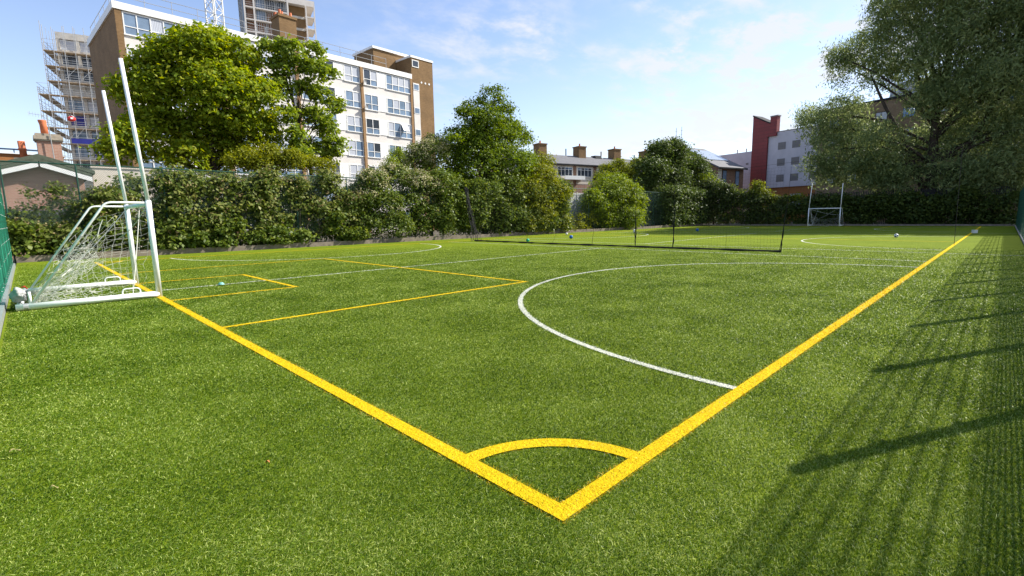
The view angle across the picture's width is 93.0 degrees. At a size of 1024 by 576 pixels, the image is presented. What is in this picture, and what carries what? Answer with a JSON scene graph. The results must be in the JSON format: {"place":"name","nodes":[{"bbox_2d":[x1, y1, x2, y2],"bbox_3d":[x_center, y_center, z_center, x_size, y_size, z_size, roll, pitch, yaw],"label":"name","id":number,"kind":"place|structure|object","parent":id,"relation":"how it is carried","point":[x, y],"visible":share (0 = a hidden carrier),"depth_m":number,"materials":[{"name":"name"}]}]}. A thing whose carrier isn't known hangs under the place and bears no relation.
{"place":"outdoors","nodes":[
{"label":"outdoors","id":0,"kind":"place"},
{"bbox_2d":[0,148,64,160],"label":"building","id":1,"kind":"structure","parent":0,"point":[6,156],"depth_m":28.49,"materials":[{"name":"orange brick"}]},
{"bbox_2d":[0,111,94,258],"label":"gable house","id":2,"kind":"structure","parent":0,"point":[49,147],"depth_m":23.22,"materials":[{"name":"brown brick"}]},
{"bbox_2d":[36,20,104,193],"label":"tower block","id":3,"kind":"structure","parent":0,"point":[77,73],"depth_m":93.98,"materials":[{"name":"concrete"}]},
{"bbox_2d":[59,34,75,121],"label":"hoist bucket","id":4,"kind":"object","parent":3,"relation":"hanging from","point":[71,119],"visible":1,"depth_m":91.65,"materials":[{"name":"red plastic"}]},
{"bbox_2d":[60,40,75,50],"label":"window","id":5,"kind":"structure","parent":3,"relation":"in","point":[70,44],"depth_m":93.10,"materials":[{"name":"grey glass"}]},
{"bbox_2d":[62,55,77,65],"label":"window","id":6,"kind":"structure","parent":3,"relation":"in","point":[72,59],"depth_m":93.49,"materials":[{"name":"grey glass"}]},
{"bbox_2d":[64,70,79,80],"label":"window","id":7,"kind":"structure","parent":3,"relation":"in","point":[74,75],"depth_m":93.87,"materials":[{"name":"grey glass"}]},
{"bbox_2d":[68,100,84,110],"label":"window","id":8,"kind":"structure","parent":3,"relation":"in","point":[76,103],"depth_m":94.63,"materials":[{"name":"grey glass"}]},
{"bbox_2d":[71,116,86,125],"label":"window","id":9,"kind":"structure","parent":3,"relation":"in","point":[78,118],"depth_m":95.12,"materials":[{"name":"blue glass"}]},
{"bbox_2d":[73,131,87,138],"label":"window","id":10,"kind":"structure","parent":3,"relation":"in","point":[83,135],"depth_m":95.54,"materials":[{"name":"glass"}]},
{"bbox_2d":[75,147,90,156],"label":"window","id":11,"kind":"structure","parent":3,"relation":"in","point":[83,149],"depth_m":95.94,"materials":[{"name":"grey glass"}]},
{"bbox_2d":[77,163,91,168],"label":"window","id":12,"kind":"structure","parent":3,"relation":"in","point":[88,167],"depth_m":96.38,"materials":[{"name":"grey glass"}]},
{"bbox_2d":[80,42,89,52],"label":"window","id":13,"kind":"structure","parent":3,"relation":"in","point":[81,43],"depth_m":94.22,"materials":[{"name":"grey glass"}]},
{"bbox_2d":[82,57,91,66],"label":"window","id":14,"kind":"structure","parent":3,"relation":"in","point":[83,58],"depth_m":94.63,"materials":[{"name":"grey glass"}]},
{"bbox_2d":[84,72,93,81],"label":"window","id":15,"kind":"structure","parent":3,"relation":"in","point":[85,73],"depth_m":95.05,"materials":[{"name":"grey glass"}]},
{"bbox_2d":[88,102,97,111],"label":"window","id":16,"kind":"structure","parent":3,"relation":"in","point":[90,105],"depth_m":95.85,"materials":[{"name":"grey glass"}]},
{"bbox_2d":[90,117,99,126],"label":"window","id":17,"kind":"structure","parent":3,"relation":"in","point":[92,120],"depth_m":96.19,"materials":[{"name":"grey glass"}]},
{"bbox_2d":[87,0,435,237],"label":"apartment block","id":18,"kind":"structure","parent":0,"point":[387,94],"depth_m":54.63,"materials":[{"name":"white brick"}]},
{"bbox_2d":[122,11,175,38],"bbox_3d":[-30.239,-21.676,40.671,0.140,1.760,3.800,7,11,42],"label":"window","id":19,"kind":"structure","parent":18,"relation":"in","point":[133,24],"depth_m":40.21,"materials":[{"name":"glass"}]},
{"bbox_2d":[143,150,189,170],"bbox_3d":[-30.072,-11.070,42.225,0.140,1.760,3.800,7,11,42],"label":"window","id":20,"kind":"structure","parent":18,"relation":"in","point":[152,165],"depth_m":41.54,"materials":[{"name":"blue glass"}]},
{"bbox_2d":[235,165,249,174],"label":"window","id":21,"kind":"structure","parent":18,"relation":"in","point":[236,165],"depth_m":46.64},
{"bbox_2d":[257,47,291,69],"bbox_3d":[-23.310,-22.886,48.182,0.140,1.760,3.660,7,11,42],"label":"window","id":22,"kind":"structure","parent":18,"relation":"in","point":[257,47],"depth_m":47.46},
{"bbox_2d":[260,73,296,97],"bbox_3d":[-23.268,-20.214,48.573,0.140,1.760,3.660,7,11,42],"label":"window","id":23,"kind":"structure","parent":18,"relation":"in","point":[295,96],"depth_m":49.34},
{"bbox_2d":[264,103,292,123],"bbox_3d":[-23.226,-17.563,48.962,0.140,1.760,3.660,7,11,42],"label":"window","id":24,"kind":"structure","parent":18,"relation":"in","point":[265,108],"depth_m":48.65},
{"bbox_2d":[271,132,298,149],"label":"window","id":25,"kind":"structure","parent":18,"relation":"in","point":[286,142],"depth_m":49.36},
{"bbox_2d":[274,167,302,176],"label":"window","id":26,"kind":"structure","parent":18,"relation":"in","point":[298,171],"depth_m":50.33,"materials":[{"name":"white"}]},
{"bbox_2d":[299,53,333,77],"bbox_3d":[-20.529,-23.371,51.197,0.140,1.760,3.800,7,11,42],"label":"window","id":27,"kind":"structure","parent":18,"relation":"in","point":[330,62],"depth_m":52.12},
{"bbox_2d":[302,85,335,101],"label":"window","id":28,"kind":"structure","parent":18,"relation":"in","point":[330,88],"depth_m":52.12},
{"bbox_2d":[304,112,337,129],"bbox_3d":[-20.445,-18.049,51.976,0.140,1.760,3.800,7,11,42],"label":"window","id":29,"kind":"structure","parent":18,"relation":"in","point":[335,116],"depth_m":52.91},
{"bbox_2d":[306,135,338,154],"bbox_3d":[-20.404,-15.417,52.362,0.140,1.760,3.800,7,11,42],"label":"window","id":30,"kind":"structure","parent":18,"relation":"in","point":[316,137],"depth_m":51.87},
{"bbox_2d":[308,163,341,179],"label":"window","id":31,"kind":"structure","parent":18,"relation":"in","point":[338,167],"depth_m":53.80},
{"bbox_2d":[343,64,359,83],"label":"window","id":32,"kind":"structure","parent":18,"relation":"in","point":[351,73],"depth_m":54.07,"materials":[{"name":"white glass"}]},
{"bbox_2d":[345,90,361,108],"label":"window","id":33,"kind":"structure","parent":18,"relation":"in","point":[353,98],"depth_m":54.48,"materials":[{"name":"glass"}]},
{"bbox_2d":[346,115,362,132],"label":"window","id":34,"kind":"structure","parent":18,"relation":"in","point":[354,123],"depth_m":54.84,"materials":[{"name":"white glass"}]},
{"bbox_2d":[348,140,364,156],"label":"window","id":35,"kind":"structure","parent":18,"relation":"in","point":[357,149],"depth_m":55.27,"materials":[{"name":"glass"}]},
{"bbox_2d":[349,164,364,179],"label":"window","id":36,"kind":"structure","parent":18,"relation":"in","point":[354,168],"depth_m":55.39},
{"bbox_2d":[363,69,377,87],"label":"window","id":37,"kind":"structure","parent":18,"relation":"in","point":[371,76],"depth_m":55.80,"materials":[{"name":"white glass"}]},
{"bbox_2d":[364,93,378,111],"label":"window","id":38,"kind":"structure","parent":18,"relation":"in","point":[372,100],"depth_m":56.22,"materials":[{"name":"glass"}]},
{"bbox_2d":[365,118,379,134],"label":"window","id":39,"kind":"structure","parent":18,"relation":"in","point":[372,125],"depth_m":56.58,"materials":[{"name":"white glass"}]},
{"bbox_2d":[367,142,381,158],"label":"window","id":40,"kind":"structure","parent":18,"relation":"in","point":[373,149],"depth_m":56.92,"materials":[{"name":"glass"}]},
{"bbox_2d":[385,74,409,93],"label":"window","id":41,"kind":"structure","parent":18,"relation":"in","point":[393,83],"depth_m":58.51,"materials":[{"name":"white glass"}]},
{"bbox_2d":[389,144,408,157],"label":"window","id":42,"kind":"structure","parent":18,"relation":"in","point":[390,146],"depth_m":59.15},
{"bbox_2d":[387,98,411,116],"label":"window","id":43,"kind":"structure","parent":18,"relation":"in","point":[396,107],"depth_m":58.90,"materials":[{"name":"glass"}]},
{"bbox_2d":[388,121,412,139],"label":"window","id":44,"kind":"structure","parent":18,"relation":"in","point":[395,129],"depth_m":59.14,"materials":[{"name":"white glass"}]},
{"bbox_2d":[412,59,418,67],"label":"window","id":45,"kind":"structure","parent":18,"relation":"in","point":[415,63],"depth_m":59.99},
{"bbox_2d":[413,83,418,90],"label":"window","id":46,"kind":"structure","parent":18,"relation":"in","point":[415,86],"depth_m":60.37,"materials":[{"name":"glass"}]},
{"bbox_2d":[414,107,419,113],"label":"window","id":47,"kind":"structure","parent":18,"relation":"in","point":[417,110],"depth_m":60.75,"materials":[{"name":"glass"}]},
{"bbox_2d":[415,129,420,135],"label":"window","id":48,"kind":"structure","parent":18,"relation":"in","point":[417,131],"depth_m":61.14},
{"bbox_2d":[238,0,316,46],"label":"tower block","id":49,"kind":"structure","parent":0,"point":[258,12],"depth_m":128.87,"materials":[{"name":"brown brick"}]},
{"bbox_2d":[245,0,252,5],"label":"window","id":50,"kind":"structure","parent":49,"relation":"in","point":[249,3],"depth_m":125.77,"materials":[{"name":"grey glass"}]},
{"bbox_2d":[246,9,253,18],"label":"window","id":51,"kind":"structure","parent":49,"relation":"in","point":[248,11],"depth_m":126.14,"materials":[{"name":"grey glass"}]},
{"bbox_2d":[247,21,254,30],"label":"window","id":52,"kind":"structure","parent":49,"relation":"in","point":[252,26],"depth_m":126.63,"materials":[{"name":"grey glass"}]},
{"bbox_2d":[256,0,263,7],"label":"window","id":53,"kind":"structure","parent":49,"relation":"in","point":[261,1],"depth_m":127.03,"materials":[{"name":"grey glass"}]},
{"bbox_2d":[256,10,264,20],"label":"window","id":54,"kind":"structure","parent":49,"relation":"in","point":[261,13],"depth_m":127.39,"materials":[{"name":"grey glass"}]},
{"bbox_2d":[258,23,265,32],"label":"window","id":55,"kind":"structure","parent":49,"relation":"in","point":[264,25],"depth_m":127.84,"materials":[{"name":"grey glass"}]},
{"bbox_2d":[266,0,273,9],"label":"window","id":56,"kind":"structure","parent":49,"relation":"in","point":[271,5],"depth_m":128.22,"materials":[{"name":"grey glass"}]},
{"bbox_2d":[267,12,273,21],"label":"window","id":57,"kind":"structure","parent":49,"relation":"in","point":[269,15],"depth_m":128.42,"materials":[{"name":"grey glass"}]},
{"bbox_2d":[276,2,283,11],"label":"window","id":58,"kind":"structure","parent":49,"relation":"in","point":[278,3],"depth_m":129.27,"materials":[{"name":"grey glass"}]},
{"bbox_2d":[0,0,1016,172],"label":"sky","id":59,"kind":"structure","parent":0,"point":[600,76],"materials":[{"name":"blue"}]},
{"bbox_2d":[0,226,1023,575],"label":"pitch turf","id":60,"kind":"structure","parent":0,"point":[1000,240],"depth_m":3.88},
{"bbox_2d":[15,58,162,310],"bbox_3d":[-9.133,-2.136,10.067,2.218,4.711,3.400,-9,12,-44],"label":"goal","id":61,"kind":"object","parent":60,"relation":"on","point":[38,291],"visible":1,"depth_m":9.93,"materials":[{"name":"white paint"}]},
{"bbox_2d":[8,286,27,302],"bbox_3d":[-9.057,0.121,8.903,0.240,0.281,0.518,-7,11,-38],"label":"soccer ball","id":62,"kind":"object","parent":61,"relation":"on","point":[16,295],"visible":1,"depth_m":8.78,"materials":[{"name":"white leather"}]},
{"bbox_2d":[16,223,702,262],"bbox_3d":[2.579,-4.820,42.519,64.788,0.330,0.154,-9,12,-44],"label":"timber edging","id":63,"kind":"object","parent":60,"relation":"on","point":[35,258],"visible":0.68,"depth_m":27.60,"materials":[{"name":"wood"}]},
{"bbox_2d":[94,226,981,520],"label":"yellow pitch markings","id":64,"kind":"object","parent":60,"relation":"on","point":[540,500],"visible":0.79,"depth_m":3.40,"materials":[{"name":"yellow paint"}]},
{"bbox_2d":[170,226,1015,388],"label":"white pitch markings","id":65,"kind":"object","parent":60,"relation":"on","point":[617,356],"visible":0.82,"depth_m":7.21,"materials":[{"name":"white paint"}]},
{"bbox_2d":[437,129,1019,251],"bbox_3d":[4.689,-4.214,24.283,0.676,4.255,29.901,-9,12,-44],"label":"divider net","id":66,"kind":"object","parent":60,"relation":"on","point":[571,243],"visible":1,"depth_m":22.96,"materials":[{"name":"black fabric"}]},
{"bbox_2d":[807,183,843,225],"bbox_3d":[34.986,-9.267,53.962,2.176,4.704,3.227,-9,12,-44],"label":"goal","id":67,"kind":"object","parent":60,"relation":"on","point":[839,224],"visible":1,"depth_m":53.76,"materials":[{"name":"white paint"}]},
{"bbox_2d":[13,222,1010,264],"bbox_3d":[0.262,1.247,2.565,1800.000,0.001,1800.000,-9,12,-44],"label":"ground","id":68,"kind":"structure","parent":0,"point":[436,232],"depth_m":47.30,"materials":[{"name":"green plant"}]},
{"bbox_2d":[0,187,12,304],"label":"windbreak fence","id":69,"kind":"object","parent":68,"relation":"on","point":[6,261],"visible":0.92,"depth_m":13.58,"materials":[{"name":"green fabric"}]},
{"bbox_2d":[0,263,15,337],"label":"kerb board","id":70,"kind":"object","parent":68,"relation":"on","point":[4,302],"visible":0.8,"depth_m":9.66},
{"bbox_2d":[90,166,179,246],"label":"garden wall","id":71,"kind":"structure","parent":68,"relation":"on","point":[103,175],"depth_m":25.30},
{"bbox_2d":[78,19,288,178],"bbox_3d":[-19.297,-9.545,30.464,10.231,13.883,8.658,-4,9,-22],"label":"broadleaf tree","id":72,"kind":"object","parent":68,"relation":"on","point":[208,73],"visible":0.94,"depth_m":28.17,"materials":[{"name":"green plant"}]},
{"bbox_2d":[4,163,376,257],"bbox_3d":[-15.406,-4.338,25.752,18.038,4.814,3.431,-9,12,-44],"label":"bramble hedge","id":73,"kind":"object","parent":68,"relation":"on","point":[174,229],"visible":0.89,"depth_m":24.56,"materials":[{"name":"green plant"}]},
{"bbox_2d":[204,0,224,26],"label":"crane mast","id":74,"kind":"object","parent":68,"relation":"on","point":[214,11],"visible":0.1,"depth_m":70.47,"materials":[{"name":"white metal"}]},
{"bbox_2d":[218,141,338,177],"bbox_3d":[-14.096,-5.858,30.505,7.352,6.396,2.929,-9,12,-44],"label":"shrub","id":75,"kind":"object","parent":68,"relation":"on","point":[263,156],"visible":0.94,"depth_m":29.46,"materials":[{"name":"green plant"}]},
{"bbox_2d":[249,33,351,241],"bbox_3d":[-13.888,-10.008,33.374,5.793,13.805,4.362,-24,24,-69],"label":"broadleaf tree","id":76,"kind":"object","parent":68,"relation":"on","point":[288,58],"visible":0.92,"depth_m":32.39,"materials":[{"name":"green plant"}]},
{"bbox_2d":[0,160,668,262],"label":"chain link fence","id":77,"kind":"object","parent":68,"relation":"on","point":[78,192],"visible":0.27,"depth_m":23.53,"materials":[{"name":"metal"}]},
{"bbox_2d":[375,145,413,234],"bbox_3d":[-10.947,-9.388,46.841,3.954,8.536,3.129,-9,12,-44],"label":"sapling","id":78,"kind":"object","parent":68,"relation":"on","point":[397,153],"visible":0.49,"depth_m":46.24,"materials":[{"name":"green plant"}]},
{"bbox_2d":[336,162,456,238],"bbox_3d":[-7.767,-5.945,33.355,9.607,5.345,3.890,-9,12,-44],"label":"flowering shrub","id":79,"kind":"object","parent":68,"relation":"on","point":[376,195],"visible":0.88,"depth_m":32.53,"materials":[{"name":"green plant"}]},
{"bbox_2d":[400,132,456,235],"bbox_3d":[-6.213,-7.907,37.463,4.844,8.177,3.436,-9,12,-44],"label":"broadleaf tree","id":80,"kind":"object","parent":68,"relation":"on","point":[421,153],"visible":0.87,"depth_m":36.42,"materials":[{"name":"green plant"}]},
{"bbox_2d":[431,82,543,234],"bbox_3d":[-2.069,-10.623,41.045,12.276,12.403,8.032,-9,12,-44],"label":"broadleaf tree","id":81,"kind":"object","parent":68,"relation":"on","point":[482,134],"visible":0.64,"depth_m":39.23,"materials":[{"name":"green plant"}]},
{"bbox_2d":[423,166,576,235],"bbox_3d":[-0.398,-7.038,40.061,16.302,5.306,3.920,-9,12,-44],"label":"ivy hedge","id":82,"kind":"object","parent":68,"relation":"on","point":[458,186],"visible":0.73,"depth_m":38.14,"materials":[{"name":"green plant"}]},
{"bbox_2d":[513,149,577,234],"bbox_3d":[2.620,-8.578,43.035,8.433,7.614,5.124,-9,12,-44],"label":"bush","id":83,"kind":"object","parent":68,"relation":"on","point":[544,175],"visible":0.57,"depth_m":41.87,"materials":[{"name":"green plant"}]},
{"bbox_2d":[478,141,646,192],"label":"terrace row","id":84,"kind":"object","parent":68,"relation":"on","point":[577,168],"visible":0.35,"depth_m":87.57,"materials":[{"name":"brown brick"}]},
{"bbox_2d":[557,167,571,175],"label":"window","id":85,"kind":"structure","parent":84,"relation":"in","point":[563,171],"depth_m":85.18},
{"bbox_2d":[577,168,591,176],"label":"window","id":86,"kind":"structure","parent":84,"relation":"in","point":[587,172],"depth_m":87.39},
{"bbox_2d":[563,210,597,229],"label":"weeds","id":87,"kind":"object","parent":68,"relation":"on","point":[581,223],"visible":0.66,"depth_m":46.94,"materials":[{"name":"green plant"}]},
{"bbox_2d":[512,192,660,232],"bbox_3d":[10.356,-8.722,55.306,30.000,4.100,0.240,-9,12,-44],"label":"board fence","id":88,"kind":"object","parent":68,"relation":"on","point":[573,206],"visible":0.07,"depth_m":51.91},
{"bbox_2d":[574,168,651,228],"bbox_3d":[10.830,-9.555,52.108,12.738,6.671,7.345,-9,12,-44],"label":"bush","id":89,"kind":"object","parent":68,"relation":"on","point":[622,202],"visible":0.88,"depth_m":50.44,"materials":[{"name":"green plant"}]},
{"bbox_2d":[590,155,645,182],"bbox_3d":[14.664,-13.277,66.028,11.520,9.870,4.462,-9,12,-44],"label":"broadleaf tree","id":90,"kind":"object","parent":68,"relation":"on","point":[612,166],"visible":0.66,"depth_m":64.56,"materials":[{"name":"green plant"}]},
{"bbox_2d":[627,136,719,195],"bbox_3d":[22.093,-14.638,66.927,22.094,12.072,9.240,-9,12,-44],"label":"broadleaf tree","id":91,"kind":"object","parent":68,"relation":"on","point":[677,156],"visible":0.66,"depth_m":62.15,"materials":[{"name":"green plant"}]},
{"bbox_2d":[641,182,715,226],"bbox_3d":[21.727,-10.887,62.830,14.236,5.718,6.069,-9,12,-44],"label":"ivy hedge","id":92,"kind":"object","parent":68,"relation":"on","point":[671,194],"visible":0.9,"depth_m":59.75,"materials":[{"name":"green plant"}]},
{"bbox_2d":[690,170,742,223],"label":"bush","id":93,"kind":"object","parent":68,"relation":"on","point":[705,175],"visible":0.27,"depth_m":65.97,"materials":[{"name":"green plant"}]},
{"bbox_2d":[740,179,805,205],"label":"bush","id":94,"kind":"object","parent":68,"relation":"on","point":[756,187],"visible":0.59,"depth_m":60.80,"materials":[{"name":"green plant"}]},
{"bbox_2d":[687,176,1020,224],"bbox_3d":[35.437,-10.783,56.639,4.891,6.986,35.867,-9,12,-44],"label":"ivy hedge","id":95,"kind":"object","parent":68,"relation":"on","point":[906,208],"visible":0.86,"depth_m":52.70,"materials":[{"name":"green plant"}]},
{"bbox_2d":[703,224,1014,225],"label":"kerb","id":96,"kind":"structure","parent":68,"relation":"on","point":[860,224],"depth_m":52.36,"materials":[{"name":"grey concrete"}]},
{"bbox_2d":[787,0,1023,221],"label":"willow tree","id":97,"kind":"object","parent":68,"relation":"on","point":[983,26],"visible":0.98,"depth_m":50.19,"materials":[{"name":"green plant"}]},
{"bbox_2d":[808,185,1016,223],"bbox_3d":[41.957,-8.793,52.741,0.090,3.700,17.600,-9,12,-44],"label":"palisade fence","id":98,"kind":"object","parent":68,"relation":"on","point":[998,191],"visible":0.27,"depth_m":50.90,"materials":[{"name":"metal"}]},
{"bbox_2d":[815,75,1023,221],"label":"brick flats","id":99,"kind":"structure","parent":68,"relation":"on","point":[892,106],"depth_m":69.12,"materials":[{"name":"brick"}]},
{"bbox_2d":[875,111,887,120],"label":"window","id":100,"kind":"structure","parent":99,"relation":"in","point":[884,115],"depth_m":69.72,"materials":[{"name":"glass"}]},
{"bbox_2d":[902,107,915,117],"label":"window","id":101,"kind":"structure","parent":99,"relation":"in","point":[910,115],"depth_m":67.14,"materials":[{"name":"glass"}]},
{"bbox_2d":[1015,225,1023,243],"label":"kerb","id":102,"kind":"structure","parent":68,"relation":"on","point":[1019,234],"depth_m":27.85,"materials":[{"name":"grey concrete"}]},
{"bbox_2d":[1016,187,1023,239],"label":"fence","id":103,"kind":"object","parent":68,"relation":"on","point":[1020,220],"visible":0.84,"depth_m":32.77,"materials":[{"name":"green metal"}]},
{"bbox_2d":[644,128,747,222],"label":"brick house","id":104,"kind":"structure","parent":0,"point":[719,163],"depth_m":83.22,"materials":[{"name":"brick"}]},
{"bbox_2d":[722,170,726,182],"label":"window","id":105,"kind":"structure","parent":104,"relation":"in","point":[724,172],"depth_m":81.54,"materials":[{"name":"glass"}]},
{"bbox_2d":[735,171,739,185],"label":"window","id":106,"kind":"structure","parent":104,"relation":"in","point":[736,172],"depth_m":83.27,"materials":[{"name":"glass"}]},
{"bbox_2d":[719,115,819,221],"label":"rendered block","id":107,"kind":"structure","parent":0,"point":[772,143],"depth_m":85.85,"materials":[{"name":"white paint"}]}
]}

